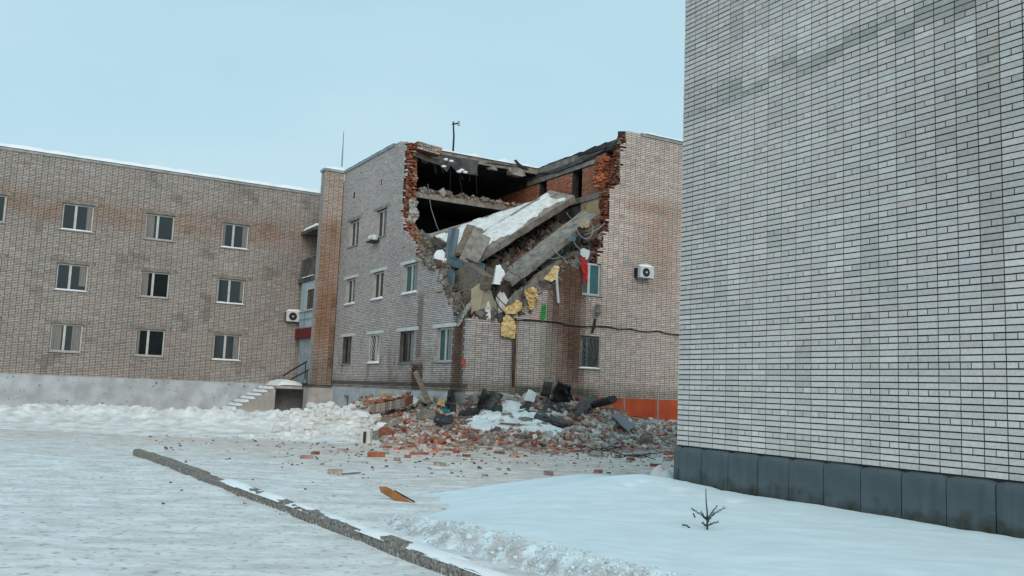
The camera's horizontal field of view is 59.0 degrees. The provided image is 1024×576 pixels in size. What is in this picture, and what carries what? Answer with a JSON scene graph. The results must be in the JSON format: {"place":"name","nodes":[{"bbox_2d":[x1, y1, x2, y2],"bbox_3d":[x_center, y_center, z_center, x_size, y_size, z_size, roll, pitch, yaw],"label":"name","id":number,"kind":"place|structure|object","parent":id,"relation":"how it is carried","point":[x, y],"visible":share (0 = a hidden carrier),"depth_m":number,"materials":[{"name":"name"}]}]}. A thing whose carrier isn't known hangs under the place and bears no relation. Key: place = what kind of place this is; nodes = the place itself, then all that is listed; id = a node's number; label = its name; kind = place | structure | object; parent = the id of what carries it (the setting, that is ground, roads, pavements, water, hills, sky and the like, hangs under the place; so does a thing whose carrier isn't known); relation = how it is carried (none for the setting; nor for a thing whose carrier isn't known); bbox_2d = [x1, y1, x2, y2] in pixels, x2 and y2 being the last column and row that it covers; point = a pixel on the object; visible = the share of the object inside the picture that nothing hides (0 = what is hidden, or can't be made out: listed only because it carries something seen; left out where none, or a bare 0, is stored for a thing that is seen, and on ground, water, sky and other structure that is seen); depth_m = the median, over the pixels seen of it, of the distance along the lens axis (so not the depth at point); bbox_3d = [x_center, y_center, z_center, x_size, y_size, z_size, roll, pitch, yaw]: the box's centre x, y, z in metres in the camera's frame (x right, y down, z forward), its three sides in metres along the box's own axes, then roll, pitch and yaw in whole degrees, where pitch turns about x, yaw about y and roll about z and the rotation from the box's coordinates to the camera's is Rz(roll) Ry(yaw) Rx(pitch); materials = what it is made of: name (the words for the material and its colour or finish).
{"place":"outdoors","nodes":[
{"label":"outdoors","id":0,"kind":"place"},
{"bbox_2d":[0,373,673,575],"bbox_3d":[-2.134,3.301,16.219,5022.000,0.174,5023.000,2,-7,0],"label":"snow ground","id":1,"kind":"structure","parent":0,"point":[79,504],"depth_m":11.46,"materials":[{"name":"snow"}]},
{"bbox_2d":[0,403,381,443],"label":"snow pile","id":2,"kind":"object","parent":1,"relation":"on","point":[214,421],"visible":0.73,"depth_m":27.30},
{"bbox_2d":[247,401,385,440],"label":"snow clods","id":3,"kind":"object","parent":2,"relation":"on","point":[308,427],"visible":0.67,"depth_m":27.69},
{"bbox_2d":[133,449,508,575],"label":"kerb","id":4,"kind":"structure","parent":1,"relation":"on","point":[442,562],"depth_m":9.35,"materials":[{"name":"concrete"}]},
{"bbox_2d":[327,469,342,474],"bbox_3d":[-3.093,3.218,15.823,0.267,0.090,0.140,3,-7,-9],"label":"brick","id":5,"kind":"object","parent":1,"relation":"on","point":[335,471],"visible":0.93,"depth_m":15.77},
{"bbox_2d":[0,131,682,421],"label":"brick building","id":6,"kind":"structure","parent":1,"relation":"on","point":[127,275],"depth_m":43.93,"materials":[{"name":"brick"}]},
{"bbox_2d":[0,191,14,223],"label":"window","id":7,"kind":"structure","parent":6,"relation":"in","point":[3,198],"depth_m":42.85,"materials":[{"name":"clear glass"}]},
{"bbox_2d":[45,319,90,353],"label":"window","id":8,"kind":"structure","parent":6,"relation":"in","point":[66,337],"depth_m":43.74,"materials":[{"name":"clear glass"}]},
{"bbox_2d":[50,259,95,292],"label":"window","id":9,"kind":"structure","parent":6,"relation":"in","point":[71,277],"depth_m":44.07,"materials":[{"name":"clear glass"}]},
{"bbox_2d":[57,198,101,232],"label":"window","id":10,"kind":"structure","parent":6,"relation":"in","point":[78,218],"depth_m":44.41,"materials":[{"name":"clear glass"}]},
{"bbox_2d":[130,325,171,357],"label":"window","id":11,"kind":"structure","parent":6,"relation":"in","point":[149,342],"depth_m":45.63,"materials":[{"name":"clear glass"}]},
{"bbox_2d":[135,267,176,299],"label":"window","id":12,"kind":"structure","parent":6,"relation":"in","point":[153,284],"depth_m":45.96,"materials":[{"name":"clear glass"}]},
{"bbox_2d":[140,209,181,241],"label":"window","id":13,"kind":"structure","parent":6,"relation":"in","point":[160,227],"depth_m":46.30,"materials":[{"name":"clear glass"}]},
{"bbox_2d":[208,330,247,361],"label":"window","id":14,"kind":"structure","parent":6,"relation":"in","point":[226,347],"depth_m":47.50,"materials":[{"name":"clear glass"}]},
{"bbox_2d":[213,274,251,305],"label":"window","id":15,"kind":"structure","parent":6,"relation":"in","point":[230,291],"depth_m":47.84,"materials":[{"name":"clear glass"}]},
{"bbox_2d":[217,219,255,250],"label":"window","id":16,"kind":"structure","parent":6,"relation":"in","point":[234,236],"depth_m":48.18,"materials":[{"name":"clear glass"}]},
{"bbox_2d":[284,309,299,322],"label":"ac unit","id":17,"kind":"object","parent":6,"relation":"attached to","point":[292,315],"visible":0.98,"depth_m":48.88,"materials":[{"name":"white plastic"}]},
{"bbox_2d":[283,361,308,385],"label":"handrail","id":18,"kind":"object","parent":6,"relation":"on","point":[305,371],"visible":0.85,"depth_m":45.75,"materials":[{"name":"metal"}]},
{"bbox_2d":[339,333,354,364],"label":"window","id":19,"kind":"structure","parent":6,"relation":"in","point":[347,341],"depth_m":45.33,"materials":[{"name":"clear glass"}]},
{"bbox_2d":[343,274,358,305],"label":"window","id":20,"kind":"structure","parent":6,"relation":"in","point":[350,288],"depth_m":45.62,"materials":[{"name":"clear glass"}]},
{"bbox_2d":[347,215,361,248],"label":"window","id":21,"kind":"structure","parent":6,"relation":"in","point":[354,227],"depth_m":46.00,"materials":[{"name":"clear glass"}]},
{"bbox_2d":[366,234,378,243],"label":"ac unit","id":22,"kind":"object","parent":6,"relation":"attached to","point":[373,238],"depth_m":42.44,"materials":[{"name":"metal"}]},
{"bbox_2d":[366,330,383,363],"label":"window","id":23,"kind":"structure","parent":6,"relation":"in","point":[374,344],"depth_m":42.01,"materials":[{"name":"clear glass"}]},
{"bbox_2d":[370,266,386,300],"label":"window","id":24,"kind":"structure","parent":6,"relation":"in","point":[377,293],"depth_m":42.46,"materials":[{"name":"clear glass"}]},
{"bbox_2d":[374,203,390,237],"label":"window","id":25,"kind":"structure","parent":6,"relation":"in","point":[381,222],"depth_m":42.80,"materials":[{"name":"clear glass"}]},
{"bbox_2d":[396,326,417,363],"bbox_3d":[-4.447,2.459,38.641,0.260,1.545,2.260,6,-8,-30],"label":"window","id":26,"kind":"structure","parent":6,"relation":"in","point":[407,338],"depth_m":38.88,"materials":[{"name":"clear glass"}]},
{"bbox_2d":[400,258,421,295],"bbox_3d":[-4.335,-0.465,38.975,0.272,1.495,2.260,6,-8,-30],"label":"window","id":27,"kind":"structure","parent":6,"relation":"in","point":[410,280],"depth_m":39.23,"materials":[{"name":"teal glass"}]},
{"bbox_2d":[406,198,418,223],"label":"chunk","id":28,"kind":"object","parent":6,"relation":"hanging from","point":[413,211],"visible":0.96,"depth_m":40.46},
{"bbox_2d":[434,250,446,262],"bbox_3d":[-3.027,-1.280,37.897,0.850,0.681,1.200,6,-8,-30],"label":"snow lump","id":29,"kind":"object","parent":6,"relation":"on","point":[439,254],"visible":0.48,"depth_m":37.65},
{"bbox_2d":[433,322,456,362],"bbox_3d":[-2.629,2.172,35.519,0.260,1.545,2.110,6,-8,-30],"label":"window","id":30,"kind":"structure","parent":6,"relation":"in","point":[444,335],"depth_m":35.73,"materials":[{"name":"teal glass"}]},
{"bbox_2d":[413,150,477,175],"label":"roof membrane","id":31,"kind":"object","parent":6,"relation":"on","point":[447,161],"visible":1,"depth_m":41.74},
{"bbox_2d":[414,141,442,156],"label":"masonry fragment","id":32,"kind":"object","parent":31,"relation":"on","point":[429,149],"visible":0.99,"depth_m":40.91,"materials":[{"name":"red brick"}]},
{"bbox_2d":[446,269,454,285],"bbox_3d":[-2.558,-0.147,36.230,0.020,1.207,1.189,6,-8,-30],"label":"metal sheet","id":33,"kind":"object","parent":6,"relation":"on","point":[450,273],"visible":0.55,"depth_m":36.03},
{"bbox_2d":[457,303,470,325],"bbox_3d":[-1.812,1.006,34.102,0.078,0.856,1.280,6,-8,-29],"label":"cloth strip","id":34,"kind":"object","parent":6,"relation":"attached to","point":[467,308],"visible":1,"depth_m":34.01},
{"bbox_2d":[447,256,484,269],"bbox_3d":[-1.878,-0.931,36.092,0.128,0.969,2.752,7,-8,-37],"label":"steel channel","id":35,"kind":"object","parent":6,"relation":"on","point":[456,263],"visible":0.43,"depth_m":36.62,"materials":[{"name":"blue metal"}]},
{"bbox_2d":[417,186,521,206],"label":"ledge rubble","id":36,"kind":"object","parent":6,"relation":"on","point":[443,192],"visible":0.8,"depth_m":42.17,"materials":[{"name":"concrete"}]},
{"bbox_2d":[426,201,531,255],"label":"concrete slab","id":37,"kind":"structure","parent":6,"relation":"attached to","point":[485,222],"depth_m":39.73,"materials":[{"name":"concrete"}]},
{"bbox_2d":[431,236,445,248],"bbox_3d":[-3.087,-1.921,38.154,0.726,0.507,0.172,6,-8,-29],"label":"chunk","id":38,"kind":"object","parent":37,"relation":"on","point":[438,242],"visible":0.96,"depth_m":38.12,"materials":[{"name":"concrete"}]},
{"bbox_2d":[470,301,491,323],"bbox_3d":[-1.261,0.760,34.605,1.080,1.218,0.920,6,-8,-30],"label":"snow lump","id":39,"kind":"object","parent":6,"relation":"on","point":[488,308],"visible":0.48,"depth_m":34.42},
{"bbox_2d":[471,283,496,312],"bbox_3d":[-1.021,0.408,34.459,1.346,1.247,0.161,9,-9,-44],"label":"board","id":40,"kind":"object","parent":6,"relation":"attached to","point":[480,298],"visible":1,"depth_m":34.24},
{"bbox_2d":[494,291,507,312],"bbox_3d":[-0.351,0.754,35.321,1.000,1.266,0.800,6,-8,-30],"label":"snow lump","id":41,"kind":"object","parent":6,"relation":"on","point":[502,297],"visible":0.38,"depth_m":35.11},
{"bbox_2d":[413,214,595,321],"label":"debris pieces","id":42,"kind":"object","parent":6,"relation":"on","point":[460,301],"visible":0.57,"depth_m":37.45,"materials":[{"name":"concrete"}]},
{"bbox_2d":[444,227,459,263],"bbox_3d":[-2.496,-1.748,37.418,0.338,1.677,0.912,6,-7,-26],"label":"steel channel","id":43,"kind":"object","parent":42,"relation":"on","point":[452,240],"visible":0.95,"depth_m":37.59,"materials":[{"name":"blue metal"}]},
{"bbox_2d":[454,262,492,291],"bbox_3d":[-1.671,-0.415,35.519,0.400,1.192,3.210,6,-8,-30],"label":"concrete block","id":44,"kind":"object","parent":42,"relation":"on","point":[469,275],"depth_m":35.01,"materials":[{"name":"grey concrete"}]},
{"bbox_2d":[458,226,482,263],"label":"beam","id":45,"kind":"structure","parent":44,"relation":"on","point":[474,236],"depth_m":36.37,"materials":[{"name":"concrete"}]},
{"bbox_2d":[454,224,473,255],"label":"beam","id":46,"kind":"structure","parent":45,"relation":"on","point":[468,230],"depth_m":36.72,"materials":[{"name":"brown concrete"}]},
{"bbox_2d":[466,233,490,263],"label":"beam","id":47,"kind":"structure","parent":44,"relation":"on","point":[478,248],"depth_m":36.16,"materials":[{"name":"concrete"}]},
{"bbox_2d":[495,280,519,296],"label":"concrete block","id":48,"kind":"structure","parent":42,"relation":"on","point":[507,289],"depth_m":35.79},
{"bbox_2d":[506,281,536,305],"bbox_3d":[0.397,0.390,35.547,1.526,1.407,0.280,6,-8,-30],"label":"concrete block","id":49,"kind":"object","parent":42,"relation":"on","point":[514,297],"depth_m":35.36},
{"bbox_2d":[527,259,561,283],"bbox_3d":[1.425,-0.480,36.527,1.820,1.464,0.300,6,-8,-30],"label":"concrete block","id":50,"kind":"object","parent":42,"relation":"on","point":[541,274],"depth_m":36.28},
{"bbox_2d":[537,253,559,270],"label":"concrete block","id":51,"kind":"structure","parent":42,"relation":"on","point":[549,261],"depth_m":37.05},
{"bbox_2d":[501,315,515,337],"bbox_3d":[-0.124,1.468,34.556,0.749,0.904,0.204,6,-8,-31],"label":"foam scrap","id":52,"kind":"object","parent":6,"relation":"attached to","point":[508,326],"visible":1,"depth_m":34.51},
{"bbox_2d":[445,189,577,268],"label":"concrete slab","id":53,"kind":"structure","parent":6,"relation":"attached to","point":[512,227],"depth_m":39.00,"materials":[{"name":"concrete"}]},
{"bbox_2d":[503,300,521,313],"bbox_3d":[0.038,0.733,34.744,0.857,0.586,0.229,7,-8,-32],"label":"foam scrap","id":54,"kind":"object","parent":6,"relation":"hanging from","point":[515,307],"visible":1,"depth_m":34.70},
{"bbox_2d":[506,168,522,177],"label":"ceiling fragment","id":55,"kind":"object","parent":6,"relation":"hanging from","point":[516,172],"visible":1,"depth_m":43.56,"materials":[{"name":"concrete"}]},
{"bbox_2d":[513,318,516,385],"bbox_3d":[0.102,2.445,34.663,0.117,2.612,0.096,5,-7,-22],"label":"drain pipe","id":56,"kind":"object","parent":6,"relation":"attached to","point":[514,353],"visible":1,"depth_m":34.62,"materials":[{"name":"metal"}]},
{"bbox_2d":[455,203,598,315],"bbox_3d":[-0.572,-1.581,39.656,6.840,6.640,8.280,6,-8,-30],"label":"debris heap","id":57,"kind":"object","parent":6,"relation":"on","point":[528,236],"visible":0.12,"depth_m":39.61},
{"bbox_2d":[525,287,537,310],"bbox_3d":[0.729,0.403,35.152,0.710,0.960,0.394,6,-7,-27],"label":"foam scrap","id":58,"kind":"object","parent":6,"relation":"attached to","point":[531,294],"visible":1,"depth_m":35.09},
{"bbox_2d":[491,211,597,295],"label":"concrete slab","id":59,"kind":"structure","parent":6,"relation":"attached to","point":[533,259],"depth_m":36.80,"materials":[{"name":"concrete"}]},
{"bbox_2d":[491,264,504,286],"bbox_3d":[-0.587,-0.512,36.171,0.800,0.856,0.900,6,-8,-30],"label":"snow lump","id":60,"kind":"object","parent":59,"relation":"on","point":[499,273],"visible":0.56,"depth_m":35.88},
{"bbox_2d":[488,262,508,276],"bbox_3d":[-0.567,-0.657,36.022,1.020,0.830,0.124,6,-8,-29],"label":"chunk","id":61,"kind":"object","parent":60,"relation":"on","point":[503,266],"visible":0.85,"depth_m":36.12,"materials":[{"name":"concrete"}]},
{"bbox_2d":[555,268,559,302],"bbox_3d":[1.798,-0.104,35.833,0.296,1.398,0.120,8,-9,-42],"label":"hanging pipe","id":62,"kind":"object","parent":6,"relation":"hanging from","point":[557,290],"visible":1,"depth_m":35.77,"materials":[{"name":"white plastic"}]},
{"bbox_2d":[544,266,559,281],"bbox_3d":[1.567,-0.580,35.746,0.809,0.698,0.199,7,-8,-34],"label":"foam scrap","id":63,"kind":"object","parent":62,"relation":"attached to","point":[551,276],"visible":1,"depth_m":35.71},
{"bbox_2d":[537,148,605,173],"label":"concrete beam","id":64,"kind":"structure","parent":6,"relation":"on","point":[574,163],"depth_m":41.26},
{"bbox_2d":[580,257,587,283],"bbox_3d":[2.916,-0.709,36.564,0.476,1.109,0.120,6,-8,-30],"label":"cloth strip","id":65,"kind":"object","parent":6,"relation":"hanging from","point":[584,267],"visible":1,"depth_m":36.56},
{"bbox_2d":[577,218,599,232],"bbox_3d":[3.151,-2.595,37.437,1.139,0.752,0.092,6,-8,-30],"label":"lath","id":66,"kind":"object","parent":6,"relation":"attached to","point":[593,222],"visible":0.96,"depth_m":37.47,"materials":[{"name":"wood"}]},
{"bbox_2d":[578,336,600,369],"bbox_3d":[3.115,2.627,36.499,1.100,1.305,0.192,6,-8,-30],"label":"window","id":67,"kind":"structure","parent":6,"relation":"in","point":[589,346],"depth_m":36.53,"materials":[{"name":"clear glass"}]},
{"bbox_2d":[581,263,602,296],"bbox_3d":[3.241,-0.337,36.869,1.060,1.365,0.230,6,-8,-30],"label":"window","id":68,"kind":"structure","parent":6,"relation":"in","point":[593,286],"depth_m":37.00,"materials":[{"name":"teal glass"}]},
{"bbox_2d":[576,141,617,155],"bbox_3d":[3.835,-6.120,39.947,0.250,0.346,3.227,6,-8,-30],"label":"felt flap","id":69,"kind":"object","parent":6,"relation":"on","point":[606,145],"visible":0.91,"depth_m":39.80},
{"bbox_2d":[594,303,601,316],"bbox_3d":[3.541,0.912,36.618,0.285,0.554,0.529,-2,-8,36],"label":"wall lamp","id":70,"kind":"object","parent":6,"relation":"attached to","point":[598,311],"visible":1,"depth_m":36.44,"materials":[{"name":"metal"}]},
{"bbox_2d":[517,319,679,335],"bbox_3d":[3.863,1.620,36.953,8.658,0.138,0.056,6,-8,-30],"label":"cable","id":71,"kind":"object","parent":6,"relation":"attached to","point":[597,326],"visible":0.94,"depth_m":36.80,"materials":[{"name":"rubber"}]},
{"bbox_2d":[591,173,610,189],"bbox_3d":[3.963,-4.617,39.219,1.039,0.709,0.715,2,-7,0],"label":"masonry lump","id":72,"kind":"object","parent":6,"relation":"on","point":[599,181],"visible":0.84,"depth_m":39.03,"materials":[{"name":"brick"}]},
{"bbox_2d":[593,156,612,175],"bbox_3d":[4.007,-5.267,39.247,0.795,0.923,0.801,7,-8,-34],"label":"masonry lump","id":73,"kind":"object","parent":6,"relation":"attached to","point":[602,164],"visible":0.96,"depth_m":39.06,"materials":[{"name":"brick"}]},
{"bbox_2d":[634,264,653,279],"bbox_3d":[5.549,-0.682,37.930,0.725,0.627,0.454,6,-8,-30],"label":"ac unit","id":74,"kind":"object","parent":6,"relation":"attached to","point":[645,271],"visible":1,"depth_m":37.77,"materials":[{"name":"white plastic"}]},
{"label":"wire","id":75,"kind":"object","parent":6,"relation":"hanging from","visible":0},
{"bbox_2d":[579,218,589,227],"bbox_3d":[2.968,-2.650,37.110,0.633,0.466,0.210,6,-7,-28],"label":"foam scrap","id":76,"kind":"object","parent":75,"relation":"attached to","point":[584,223],"visible":1,"depth_m":37.05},
{"bbox_2d":[360,431,371,443],"bbox_3d":[-4.027,4.125,24.954,0.300,0.387,0.380,2,-7,0],"label":"white block","id":77,"kind":"object","parent":1,"relation":"on","point":[366,437],"depth_m":24.83,"materials":[{"name":"paint"}]},
{"bbox_2d":[367,451,384,456],"bbox_3d":[-3.026,3.713,20.166,0.382,0.127,0.194,3,-7,-3],"label":"brick","id":78,"kind":"object","parent":1,"relation":"on","point":[374,454],"visible":0.83,"depth_m":20.08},
{"bbox_2d":[148,432,673,513],"bbox_3d":[-2.777,3.605,18.967,15.600,0.161,16.550,2,-7,0],"label":"grit","id":79,"kind":"object","parent":1,"relation":"on","point":[317,443],"visible":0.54,"depth_m":20.77,"materials":[{"name":"brick"}]},
{"bbox_2d":[341,392,677,456],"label":"loose bricks","id":80,"kind":"object","parent":1,"relation":"on","point":[574,442],"visible":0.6,"depth_m":27.07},
{"bbox_2d":[433,412,452,427],"bbox_3d":[-2.131,4.125,28.154,0.573,0.462,2.232,3,-7,-3],"label":"black box","id":81,"kind":"object","parent":80,"relation":"on","point":[438,418],"visible":0.81,"depth_m":27.62,"materials":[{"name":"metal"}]},
{"bbox_2d":[358,398,676,446],"bbox_3d":[0.508,4.792,33.776,15.400,1.605,18.800,2,-7,0],"label":"rubble heap","id":82,"kind":"object","parent":1,"relation":"on","point":[567,417],"visible":0.07,"depth_m":30.67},
{"bbox_2d":[379,427,394,437],"bbox_3d":[-3.582,4.167,25.794,0.613,0.422,0.412,-2,-8,33],"label":"rubble lump","id":83,"kind":"object","parent":82,"relation":"on","point":[386,431],"visible":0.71,"depth_m":25.67,"materials":[{"name":"red brick"}]},
{"bbox_2d":[372,395,412,412],"bbox_3d":[-3.876,3.777,29.500,1.748,0.618,0.745,6,-8,-30],"label":"fallen brickwork","id":84,"kind":"object","parent":82,"relation":"on","point":[392,404],"visible":0.98,"depth_m":29.12,"materials":[{"name":"beige brick"}]},
{"bbox_2d":[413,370,431,405],"bbox_3d":[-3.046,3.372,30.619,0.181,1.215,1.143,7,-8,-36],"label":"post","id":85,"kind":"object","parent":82,"relation":"on","point":[422,388],"visible":1,"depth_m":30.53,"materials":[{"name":"brown wood"}]},
{"bbox_2d":[416,408,435,421],"bbox_3d":[-2.699,4.011,28.168,0.641,0.548,0.609,2,-7,0],"label":"rubble lump","id":86,"kind":"object","parent":82,"relation":"on","point":[423,414],"visible":0.67,"depth_m":27.96,"materials":[{"name":"concrete"}]},
{"bbox_2d":[446,384,455,412],"bbox_3d":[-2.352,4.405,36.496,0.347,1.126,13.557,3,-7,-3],"label":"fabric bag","id":87,"kind":"object","parent":82,"relation":"on","point":[451,398],"visible":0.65,"depth_m":30.25,"materials":[{"name":"fabric"}]},
{"bbox_2d":[458,406,479,416],"bbox_3d":[-1.405,4.117,29.970,0.660,0.427,1.700,2,-7,0],"label":"felt sheet","id":88,"kind":"object","parent":82,"relation":"on","point":[469,411],"visible":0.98,"depth_m":29.97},
{"bbox_2d":[468,392,480,406],"bbox_3d":[-1.204,4.125,32.308,0.632,0.804,0.402,6,-8,-30],"label":"concrete block","id":89,"kind":"object","parent":82,"relation":"on","point":[473,398],"depth_m":32.11,"materials":[{"name":"concrete"}]},
{"bbox_2d":[460,400,563,435],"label":"snow","id":90,"kind":"structure","parent":82,"relation":"on","point":[476,422],"depth_m":27.76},
{"bbox_2d":[477,389,502,409],"bbox_3d":[-0.865,3.779,30.676,0.781,0.709,2.027,1,-7,9],"label":"felt sheet","id":91,"kind":"object","parent":90,"relation":"on","point":[488,400],"visible":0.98,"depth_m":30.43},
{"bbox_2d":[520,403,560,426],"bbox_3d":[0.837,4.054,28.958,0.661,0.679,2.707,6,-8,-29],"label":"felt sheet","id":92,"kind":"object","parent":90,"relation":"on","point":[526,406],"visible":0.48,"depth_m":29.20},
{"bbox_2d":[365,392,677,447],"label":"rubble lumps","id":93,"kind":"object","parent":82,"relation":"on","point":[471,435],"visible":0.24,"depth_m":28.01,"materials":[{"name":"brick"}]},
{"bbox_2d":[524,389,536,402],"bbox_3d":[0.634,3.688,30.962,0.395,0.457,1.522,2,-7,7],"label":"board","id":94,"kind":"object","parent":82,"relation":"on","point":[530,395],"visible":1,"depth_m":30.93,"materials":[{"name":"white plastic"}]},
{"bbox_2d":[534,397,593,425],"bbox_3d":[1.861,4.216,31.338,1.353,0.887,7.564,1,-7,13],"label":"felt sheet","id":95,"kind":"object","parent":82,"relation":"on","point":[546,407],"visible":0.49,"depth_m":29.44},
{"bbox_2d":[540,378,552,396],"bbox_3d":[1.161,3.390,30.745,0.351,0.647,1.850,2,-7,0],"label":"concrete plate","id":96,"kind":"object","parent":95,"relation":"on","point":[546,388],"visible":0.99,"depth_m":30.54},
{"bbox_2d":[550,379,573,402],"bbox_3d":[1.804,3.515,30.950,0.653,0.864,2.357,1,-7,15],"label":"felt sheet","id":97,"kind":"object","parent":95,"relation":"on","point":[561,392],"visible":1,"depth_m":30.40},
{"bbox_2d":[574,396,597,414],"bbox_3d":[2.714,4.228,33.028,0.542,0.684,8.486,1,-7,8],"label":"felt sheet","id":98,"kind":"object","parent":82,"relation":"on","point":[583,405],"visible":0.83,"depth_m":32.03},
{"bbox_2d":[590,395,616,407],"bbox_3d":[3.108,3.886,30.872,0.280,0.467,2.271,4,-7,-12],"label":"felt roll","id":99,"kind":"object","parent":98,"relation":"on","point":[608,400],"visible":1,"depth_m":30.44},
{"bbox_2d":[611,412,634,430],"bbox_3d":[3.780,4.583,31.173,0.765,0.524,4.750,2,-7,0],"label":"metal sheet","id":100,"kind":"object","parent":82,"relation":"on","point":[623,422],"visible":1,"depth_m":30.51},
{"bbox_2d":[639,433,652,443],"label":"rubble lump","id":101,"kind":"object","parent":1,"relation":"on","point":[645,438],"visible":0.63,"depth_m":27.22,"materials":[{"name":"grey concrete"}]},
{"bbox_2d":[384,474,1023,575],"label":"snow bank","id":102,"kind":"structure","parent":1,"relation":"on","point":[637,519],"depth_m":8.67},
{"bbox_2d":[379,486,414,502],"bbox_3d":[-1.435,2.703,11.571,0.808,0.265,0.102,-3,-9,40],"label":"plank","id":103,"kind":"object","parent":102,"relation":"on","point":[395,495],"visible":0.59,"depth_m":11.63,"materials":[{"name":"orange paint"}]},
{"bbox_2d":[367,514,695,575],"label":"snow clods","id":104,"kind":"object","parent":102,"relation":"on","point":[541,566],"visible":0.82,"depth_m":7.71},
{"bbox_2d":[649,465,672,477],"bbox_3d":[2.424,3.061,14.697,0.870,0.402,1.720,2,-7,0],"label":"snow heap","id":105,"kind":"object","parent":102,"relation":"on","point":[659,471],"visible":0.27,"depth_m":14.49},
{"bbox_2d":[691,489,725,529],"bbox_3d":[1.940,2.226,8.911,0.250,0.495,0.423,-1,-8,29],"label":"fir sapling","id":106,"kind":"object","parent":102,"relation":"on","point":[707,518],"visible":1,"depth_m":8.89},
{"bbox_2d":[673,0,1023,538],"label":"end wall","id":107,"kind":"structure","parent":1,"relation":"on","point":[851,323],"depth_m":11.23,"materials":[{"name":"brick"}]},
{"bbox_2d":[0,0,685,191],"label":"sky","id":108,"kind":"structure","parent":0,"point":[269,91],"materials":[{"name":"blue"}]},
{"bbox_2d":[610,451,656,459],"bbox_3d":[3.067,4.204,22.714,1.194,0.142,1.100,2,-7,0],"label":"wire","id":109,"kind":"object","parent":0,"point":[633,454],"visible":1,"depth_m":22.67,"materials":[{"name":"metal"}]},
{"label":"wire","id":110,"kind":"object","parent":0,"visible":0},
{"bbox_2d":[580,248,589,259],"bbox_3d":[2.954,-1.370,36.652,0.445,0.480,0.040,6,-8,-30],"label":"panel","id":111,"kind":"object","parent":110,"relation":"hanging from","point":[584,252],"visible":1,"depth_m":36.63,"materials":[{"name":"white plastic"}]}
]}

